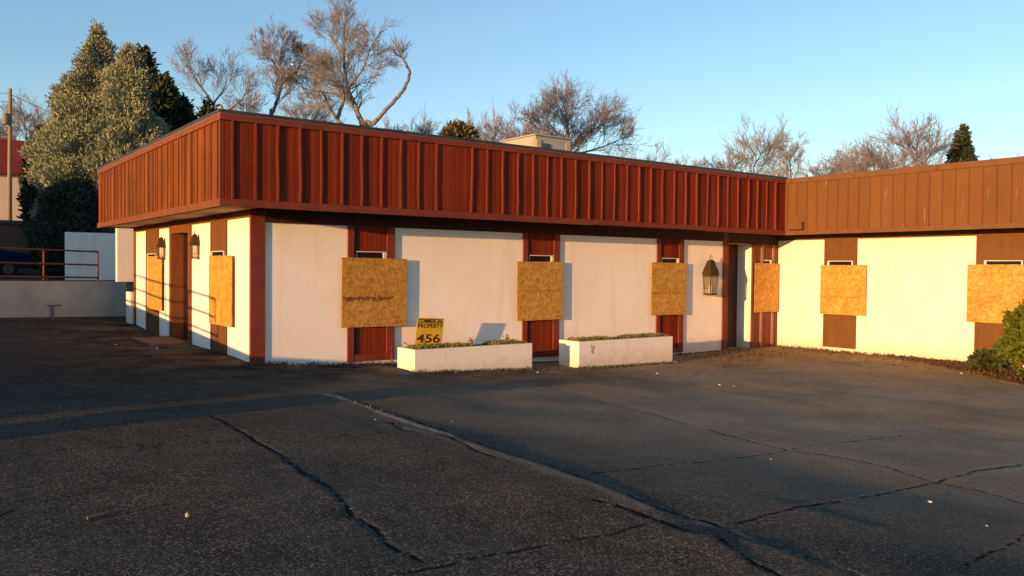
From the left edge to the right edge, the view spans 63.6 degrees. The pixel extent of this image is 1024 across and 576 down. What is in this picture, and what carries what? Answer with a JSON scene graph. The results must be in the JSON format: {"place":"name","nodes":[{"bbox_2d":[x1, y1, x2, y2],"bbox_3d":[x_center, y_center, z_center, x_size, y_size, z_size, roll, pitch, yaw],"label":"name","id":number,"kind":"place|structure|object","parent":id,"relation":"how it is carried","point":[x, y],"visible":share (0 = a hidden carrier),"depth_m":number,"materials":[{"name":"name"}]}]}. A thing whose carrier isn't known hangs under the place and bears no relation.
{"place":"outdoors","nodes":[
{"label":"outdoors","id":0,"kind":"place"},
{"bbox_2d":[0,255,115,281],"bbox_3d":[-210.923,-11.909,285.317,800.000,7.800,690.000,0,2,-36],"label":"ground","id":1,"kind":"structure","parent":0,"point":[27,272],"depth_m":28.75,"materials":[{"name":"grey asphalt"}]},
{"bbox_2d":[2,88,11,219],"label":"utility pole","id":2,"kind":"object","parent":1,"relation":"on","point":[6,118],"visible":0.84,"depth_m":43.99,"materials":[{"name":"brown wood"}]},
{"bbox_2d":[0,106,16,137],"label":"bare tree","id":3,"kind":"object","parent":1,"relation":"on","point":[3,127],"visible":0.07,"depth_m":78.69,"materials":[{"name":"brown plant"}]},
{"bbox_2d":[0,139,25,220],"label":"building","id":4,"kind":"structure","parent":1,"relation":"on","point":[16,158],"depth_m":53.08,"materials":[{"name":"red metal"}]},
{"bbox_2d":[0,220,29,253],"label":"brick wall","id":5,"kind":"structure","parent":1,"relation":"on","point":[10,233],"depth_m":35.18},
{"bbox_2d":[0,246,32,277],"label":"parked car","id":6,"kind":"object","parent":1,"relation":"on","point":[9,256],"visible":0.89,"depth_m":30.04,"materials":[{"name":"blue paint"}]},
{"bbox_2d":[0,88,48,140],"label":"bare tree","id":7,"kind":"object","parent":1,"relation":"on","point":[24,119],"visible":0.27,"depth_m":74.62,"materials":[{"name":"brown plant"}]},
{"bbox_2d":[15,124,43,269],"bbox_3d":[-18.813,-3.399,33.077,1.909,6.381,1.896,1,1,8],"label":"dark conifer","id":8,"kind":"object","parent":1,"relation":"on","point":[26,196],"visible":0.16,"depth_m":32.52,"materials":[{"name":"green plant"}]},
{"bbox_2d":[22,90,52,140],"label":"bare tree","id":9,"kind":"object","parent":1,"relation":"on","point":[37,112],"visible":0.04,"depth_m":78.79,"materials":[{"name":"brown plant"}]},
{"bbox_2d":[20,174,107,278],"bbox_3d":[-15.617,-2.076,29.046,2.935,3.982,2.846,0,1,-12],"label":"blue conifer","id":10,"kind":"object","parent":1,"relation":"on","point":[67,203],"visible":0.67,"depth_m":28.20,"materials":[{"name":"green plant"}]},
{"bbox_2d":[16,18,117,217],"bbox_3d":[-15.656,-5.121,31.216,5.352,9.969,5.229,0,2,-36],"label":"conifer","id":11,"kind":"object","parent":1,"relation":"on","point":[60,140],"visible":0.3,"depth_m":29.90,"materials":[{"name":"green plant"}]},
{"bbox_2d":[65,232,115,279],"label":"garden wall","id":12,"kind":"structure","parent":1,"relation":"on","point":[104,244],"depth_m":27.79,"materials":[{"name":"white paint"}]},
{"bbox_2d":[116,228,133,291],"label":"side wall","id":13,"kind":"structure","parent":1,"relation":"on","point":[124,254],"depth_m":24.93,"materials":[{"name":"white paint"}]},
{"bbox_2d":[79,40,172,232],"bbox_3d":[-14.004,-4.575,30.260,3.683,8.950,3.873,0,2,-36],"label":"conifer","id":14,"kind":"object","parent":1,"relation":"on","point":[130,121],"visible":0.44,"depth_m":29.34,"materials":[{"name":"green plant"}]},
{"bbox_2d":[134,41,160,93],"bbox_3d":[-16.173,-5.481,35.988,5.125,10.457,4.854,1,1,19],"label":"dark conifer","id":15,"kind":"object","parent":1,"relation":"on","point":[146,55],"depth_m":35.83,"materials":[{"name":"green plant"}]},
{"bbox_2d":[149,71,185,133],"bbox_3d":[-14.780,-4.698,35.041,3.475,8.962,3.681,0,2,-36],"label":"dark conifer","id":16,"kind":"object","parent":1,"relation":"on","point":[164,93],"visible":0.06,"depth_m":34.49,"materials":[{"name":"green plant"}]},
{"bbox_2d":[165,91,201,132],"bbox_3d":[-13.544,-4.152,34.047,2.454,7.938,2.510,0,2,-36],"label":"dark conifer","id":17,"kind":"object","parent":1,"relation":"on","point":[182,114],"visible":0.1,"depth_m":33.69,"materials":[{"name":"green plant"}]},
{"bbox_2d":[195,95,220,117],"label":"dark conifer","id":18,"kind":"object","parent":1,"relation":"on","point":[207,108],"visible":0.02,"depth_m":39.75,"materials":[{"name":"green plant"}]},
{"bbox_2d":[167,36,266,112],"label":"bare tree","id":19,"kind":"object","parent":1,"relation":"on","point":[188,66],"visible":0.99,"depth_m":46.53,"materials":[{"name":"brown plant"}]},
{"bbox_2d":[220,69,284,115],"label":"bare tree","id":20,"kind":"object","parent":1,"relation":"on","point":[248,109],"visible":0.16,"depth_m":65.09,"materials":[{"name":"brown plant"}]},
{"bbox_2d":[242,14,318,114],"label":"bare tree","id":21,"kind":"object","parent":1,"relation":"on","point":[284,79],"visible":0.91,"depth_m":40.75,"materials":[{"name":"brown plant"}]},
{"bbox_2d":[272,78,346,122],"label":"bare tree","id":22,"kind":"object","parent":1,"relation":"on","point":[291,111],"visible":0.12,"depth_m":61.38,"materials":[{"name":"brown plant"}]},
{"bbox_2d":[270,0,405,126],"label":"bare tree","id":23,"kind":"object","parent":1,"relation":"on","point":[322,66],"visible":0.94,"depth_m":39.54,"materials":[{"name":"brown plant"}]},
{"bbox_2d":[362,32,412,126],"bbox_3d":[-5.688,-6.362,38.230,1.564,10.918,2.191,-3,3,-67],"label":"bare tree","id":24,"kind":"object","parent":1,"relation":"on","point":[366,122],"visible":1,"depth_m":37.93,"materials":[{"name":"brown plant"}]},
{"bbox_2d":[370,107,413,131],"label":"bare tree","id":25,"kind":"object","parent":1,"relation":"on","point":[389,127],"visible":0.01,"depth_m":68.48,"materials":[{"name":"brown plant"}]},
{"bbox_2d":[402,102,439,133],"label":"bare tree","id":26,"kind":"object","parent":1,"relation":"on","point":[427,130],"visible":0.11,"depth_m":59.23,"materials":[{"name":"brown plant"}]},
{"bbox_2d":[436,118,478,139],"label":"evergreen tree","id":27,"kind":"object","parent":1,"relation":"on","point":[459,128],"visible":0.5,"depth_m":41.41,"materials":[{"name":"green plant"}]},
{"bbox_2d":[466,108,489,140],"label":"bare tree","id":28,"kind":"object","parent":1,"relation":"on","point":[480,129],"visible":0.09,"depth_m":62.07,"materials":[{"name":"brown plant"}]},
{"bbox_2d":[479,97,509,141],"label":"bare tree","id":29,"kind":"object","parent":1,"relation":"on","point":[490,129],"visible":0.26,"depth_m":65.65,"materials":[{"name":"brown plant"}]},
{"bbox_2d":[467,97,565,141],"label":"bare tree","id":30,"kind":"object","parent":1,"relation":"on","point":[516,125],"visible":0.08,"depth_m":72.96,"materials":[{"name":"brown plant"}]},
{"bbox_2d":[492,111,548,142],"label":"bare tree","id":31,"kind":"object","parent":1,"relation":"on","point":[517,135],"visible":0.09,"depth_m":63.57,"materials":[{"name":"brown plant"}]},
{"bbox_2d":[523,123,585,151],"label":"bare tree","id":32,"kind":"object","parent":1,"relation":"on","point":[554,134],"visible":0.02,"depth_m":70.42,"materials":[{"name":"brown plant"}]},
{"bbox_2d":[510,72,658,155],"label":"bare tree","id":33,"kind":"object","parent":1,"relation":"on","point":[564,119],"visible":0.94,"depth_m":51.84,"materials":[{"name":"brown plant"}]},
{"bbox_2d":[604,150,627,157],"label":"bare tree","id":34,"kind":"object","parent":1,"relation":"on","point":[617,154],"depth_m":65.14,"materials":[{"name":"brown plant"}]},
{"bbox_2d":[619,140,684,163],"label":"bare tree","id":35,"kind":"object","parent":1,"relation":"on","point":[655,158],"visible":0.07,"depth_m":75.44,"materials":[{"name":"brown plant"}]},
{"bbox_2d":[673,149,712,167],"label":"bare tree","id":36,"kind":"object","parent":1,"relation":"on","point":[700,165],"visible":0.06,"depth_m":73.06,"materials":[{"name":"brown plant"}]},
{"bbox_2d":[691,151,735,169],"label":"bare tree","id":37,"kind":"object","parent":1,"relation":"on","point":[715,162],"visible":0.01,"depth_m":77.55,"materials":[{"name":"brown plant"}]},
{"bbox_2d":[705,143,765,172],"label":"bare tree","id":38,"kind":"object","parent":1,"relation":"on","point":[730,166],"visible":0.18,"depth_m":61.09,"materials":[{"name":"brown plant"}]},
{"bbox_2d":[716,108,803,176],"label":"bare tree","id":39,"kind":"object","parent":1,"relation":"on","point":[769,158],"visible":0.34,"depth_m":59.73,"materials":[{"name":"brown plant"}]},
{"bbox_2d":[770,129,812,178],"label":"bare tree","id":40,"kind":"object","parent":1,"relation":"on","point":[790,156],"visible":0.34,"depth_m":56.87,"materials":[{"name":"brown plant"}]},
{"bbox_2d":[797,152,839,176],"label":"bare tree","id":41,"kind":"object","parent":1,"relation":"on","point":[818,171],"visible":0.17,"depth_m":73.33,"materials":[{"name":"brown plant"}]},
{"bbox_2d":[808,142,859,175],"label":"bare tree","id":42,"kind":"object","parent":1,"relation":"on","point":[823,172],"visible":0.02,"depth_m":77.45,"materials":[{"name":"brown plant"}]},
{"bbox_2d":[824,155,864,174],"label":"bare tree","id":43,"kind":"object","parent":1,"relation":"on","point":[843,169],"visible":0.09,"depth_m":59.87,"materials":[{"name":"brown plant"}]},
{"bbox_2d":[819,130,898,173],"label":"bare tree","id":44,"kind":"object","parent":1,"relation":"on","point":[840,163],"visible":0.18,"depth_m":71.80,"materials":[{"name":"brown plant"}]},
{"bbox_2d":[836,133,899,172],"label":"bare tree","id":45,"kind":"object","parent":1,"relation":"on","point":[870,154],"visible":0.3,"depth_m":57.90,"materials":[{"name":"brown plant"}]},
{"bbox_2d":[856,139,922,169],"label":"bare tree","id":46,"kind":"object","parent":1,"relation":"on","point":[895,164],"visible":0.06,"depth_m":69.71,"materials":[{"name":"brown plant"}]},
{"bbox_2d":[865,102,964,170],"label":"bare tree","id":47,"kind":"object","parent":1,"relation":"on","point":[906,139],"visible":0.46,"depth_m":54.02,"materials":[{"name":"brown plant"}]},
{"bbox_2d":[944,123,979,163],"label":"dark conifer","id":48,"kind":"object","parent":1,"relation":"on","point":[963,150],"visible":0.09,"depth_m":55.63,"materials":[{"name":"green plant"}]},
{"bbox_2d":[0,319,1023,575],"bbox_3d":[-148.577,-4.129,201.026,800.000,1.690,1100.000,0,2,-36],"label":"parking lot","id":49,"kind":"structure","parent":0,"point":[270,469],"depth_m":7.45,"materials":[{"name":"grey asphalt"}]},
{"bbox_2d":[0,281,126,320],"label":"retaining wall","id":50,"kind":"structure","parent":49,"relation":"on","point":[46,300],"depth_m":22.69,"materials":[{"name":"concrete"}]},
{"bbox_2d":[0,247,98,281],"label":"railing","id":51,"kind":"object","parent":50,"relation":"on","point":[44,264],"visible":1,"depth_m":22.47,"materials":[{"name":"brown metal"}]},
{"bbox_2d":[86,509,123,519],"bbox_3d":[-2.677,1.487,5.440,0.025,0.027,0.241,2,2,38],"label":"twig","id":52,"kind":"object","parent":49,"relation":"on","point":[105,513],"visible":1,"depth_m":5.42,"materials":[{"name":"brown wood"}]},
{"bbox_2d":[126,291,133,323],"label":"pier","id":53,"kind":"structure","parent":49,"relation":"on","point":[129,307],"depth_m":22.69,"materials":[{"name":"paint"}]},
{"bbox_2d":[130,336,190,346],"bbox_3d":[-7.978,1.298,18.677,0.850,0.255,1.950,0,2,-36],"label":"door step","id":54,"kind":"object","parent":49,"relation":"on","point":[154,341],"depth_m":18.29,"materials":[{"name":"grey concrete"}]},
{"bbox_2d":[388,340,406,361],"bbox_3d":[-2.325,1.247,16.289,0.503,0.475,0.210,-1,2,-40],"label":"dry weed","id":55,"kind":"object","parent":49,"relation":"on","point":[392,349],"visible":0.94,"depth_m":16.32,"materials":[{"name":"brown plant"}]},
{"bbox_2d":[397,338,531,371],"bbox_3d":[-0.898,1.566,16.443,2.760,1.052,0.670,0,2,-36],"label":"planter","id":56,"kind":"object","parent":49,"relation":"on","point":[492,354],"visible":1,"depth_m":16.08,"materials":[{"name":"paint"}]},
{"bbox_2d":[415,318,443,344],"bbox_3d":[-1.703,1.129,16.872,0.659,1.069,0.126,0,2,-36],"label":"yard sign","id":57,"kind":"object","parent":56,"relation":"in","point":[429,330],"visible":0.98,"depth_m":16.83,"materials":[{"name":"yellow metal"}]},
{"bbox_2d":[96,108,1023,366],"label":"building","id":58,"kind":"structure","parent":49,"relation":"on","point":[287,213],"depth_m":18.79,"materials":[{"name":"white paint"}]},
{"bbox_2d":[147,256,161,310],"bbox_3d":[-8.932,-0.126,20.623,0.027,1.335,1.440,0,2,-36],"label":"window board","id":59,"kind":"object","parent":58,"relation":"attached to","point":[154,282],"depth_m":20.59,"materials":[{"name":"orange wood"}]},
{"bbox_2d":[156,235,165,258],"bbox_3d":[-8.500,-0.998,19.996,0.176,0.602,0.208,0,2,-36],"label":"wall lantern","id":60,"kind":"object","parent":58,"relation":"attached to","point":[161,243],"depth_m":19.95,"materials":[{"name":"gold metal"}]},
{"bbox_2d":[189,231,199,258],"bbox_3d":[-6.806,-0.929,17.704,0.176,0.602,0.208,0,2,-36],"label":"wall lantern","id":61,"kind":"object","parent":58,"relation":"attached to","point":[194,240],"depth_m":17.67,"materials":[{"name":"gold metal"}]},
{"bbox_2d":[211,251,224,255],"bbox_3d":[-5.923,-0.086,16.604,0.031,1.316,0.800,0,2,-36],"label":"window","id":62,"kind":"structure","parent":58,"relation":"in","point":[213,253],"depth_m":16.57,"materials":[{"name":"black glass"}]},
{"bbox_2d":[209,255,231,327],"bbox_3d":[-5.786,0.049,16.367,0.027,1.380,1.450,0,2,-36],"label":"window board","id":63,"kind":"object","parent":58,"relation":"attached to","point":[220,290],"depth_m":16.32,"materials":[{"name":"orange wood"}]},
{"bbox_2d":[356,251,386,257],"bbox_3d":[-2.802,-0.047,16.471,0.650,1.362,0.035,0,2,-36],"label":"window","id":64,"kind":"structure","parent":58,"relation":"in","point":[360,254],"depth_m":16.45,"materials":[{"name":"black glass"}]},
{"bbox_2d":[341,257,406,327],"bbox_3d":[-2.741,0.089,16.474,1.438,1.379,0.038,0,2,-36],"label":"window board","id":65,"kind":"object","parent":58,"relation":"attached to","point":[373,292],"depth_m":16.44,"materials":[{"name":"brown wood"}]},
{"bbox_2d":[499,133,572,150],"bbox_3d":[0.780,-4.005,27.760,1.600,1.959,2.000,0,2,-36],"label":"rooftop unit","id":66,"kind":"object","parent":58,"relation":"on","point":[548,141],"visible":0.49,"depth_m":26.98,"materials":[{"name":"grey metal"}]},
{"bbox_2d":[517,261,562,320],"bbox_3d":[0.649,0.065,18.979,1.351,1.356,0.038,0,2,-36],"label":"window board","id":67,"kind":"object","parent":58,"relation":"attached to","point":[539,290],"depth_m":18.95,"materials":[{"name":"brown wood"}]},
{"bbox_2d":[529,255,553,261],"bbox_3d":[0.680,-0.074,19.044,0.690,1.362,0.035,0,2,-36],"label":"window","id":68,"kind":"structure","parent":58,"relation":"in","point":[533,258],"depth_m":19.04,"materials":[{"name":"black glass"}]},
{"bbox_2d":[651,262,686,315],"bbox_3d":[4.091,0.021,21.522,1.320,1.360,0.038,0,2,-36],"label":"window board","id":69,"kind":"object","parent":58,"relation":"attached to","point":[668,287],"depth_m":21.49,"materials":[{"name":"brown wood"}]},
{"bbox_2d":[662,258,678,262],"bbox_3d":[4.146,-0.102,21.605,0.630,1.362,0.035,0,2,-36],"label":"window","id":70,"kind":"structure","parent":58,"relation":"in","point":[664,260],"depth_m":21.60,"materials":[{"name":"black glass"}]},
{"bbox_2d":[702,257,719,294],"bbox_3d":[5.383,-0.348,22.360,0.370,1.072,0.314,0,2,-36],"label":"wall lantern","id":71,"kind":"object","parent":58,"relation":"attached to","point":[710,269],"depth_m":22.31,"materials":[{"name":"gold metal"}]},
{"bbox_2d":[727,244,737,346],"bbox_3d":[6.131,0.229,23.720,1.051,3.020,0.100,0,2,-36],"label":"door","id":72,"kind":"structure","parent":58,"relation":"in","point":[733,248],"depth_m":23.91,"materials":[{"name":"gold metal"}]},
{"bbox_2d":[754,263,778,311],"bbox_3d":[7.374,-0.010,23.936,1.110,1.410,0.056,0,2,-36],"label":"window board","id":73,"kind":"object","parent":58,"relation":"attached to","point":[766,290],"depth_m":23.91,"materials":[{"name":"brown wood"}]},
{"bbox_2d":[827,261,852,264],"bbox_3d":[9.011,-0.089,22.698,0.031,1.316,0.750,0,2,-36],"label":"window","id":74,"kind":"structure","parent":58,"relation":"in","point":[828,262],"depth_m":22.69,"materials":[{"name":"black glass"}]},
{"bbox_2d":[820,265,866,315],"bbox_3d":[9.053,0.052,22.590,0.027,1.360,1.360,0,2,-36],"label":"window board","id":75,"kind":"object","parent":58,"relation":"attached to","point":[842,289],"depth_m":22.56,"materials":[{"name":"brown wood"}]},
{"bbox_2d":[966,264,1023,323],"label":"window board","id":76,"kind":"object","parent":58,"relation":"attached to","point":[994,291],"depth_m":19.48,"materials":[{"name":"brown wood"}]},
{"bbox_2d":[984,260,1022,264],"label":"window","id":77,"kind":"structure","parent":58,"relation":"in","point":[1019,262],"depth_m":19.31,"materials":[{"name":"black glass"}]},
{"bbox_2d":[264,345,964,402],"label":"leaf litter","id":78,"kind":"object","parent":49,"relation":"on","point":[739,355],"visible":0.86,"depth_m":20.72,"materials":[{"name":"brown plant"}]},
{"bbox_2d":[559,332,672,367],"bbox_3d":[2.417,1.554,18.891,2.920,1.026,0.673,0,2,-36],"label":"planter","id":79,"kind":"object","parent":49,"relation":"on","point":[618,350],"visible":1,"depth_m":18.43,"materials":[{"name":"paint"}]},
{"bbox_2d":[262,345,1009,371],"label":"grass","id":80,"kind":"structure","parent":49,"relation":"on","point":[615,365],"depth_m":18.26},
{"bbox_2d":[884,353,1023,385],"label":"planting bed","id":81,"kind":"object","parent":49,"relation":"on","point":[1020,383],"visible":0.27,"depth_m":18.18,"materials":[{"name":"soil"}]},
{"bbox_2d":[965,346,1005,370],"bbox_3d":[10.748,1.657,18.710,0.858,0.708,0.888,0,2,-36],"label":"plant","id":82,"kind":"object","parent":81,"relation":"on","point":[984,358],"visible":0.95,"depth_m":18.51,"materials":[{"name":"green plant"}]},
{"bbox_2d":[991,298,1023,374],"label":"shrub","id":83,"kind":"object","parent":81,"relation":"on","point":[1010,345],"visible":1,"depth_m":16.79,"materials":[{"name":"green plant"}]},
{"bbox_2d":[0,0,1023,177],"label":"sky","id":84,"kind":"structure","parent":0,"point":[692,68],"materials":[{"name":"blue"}]}
]}

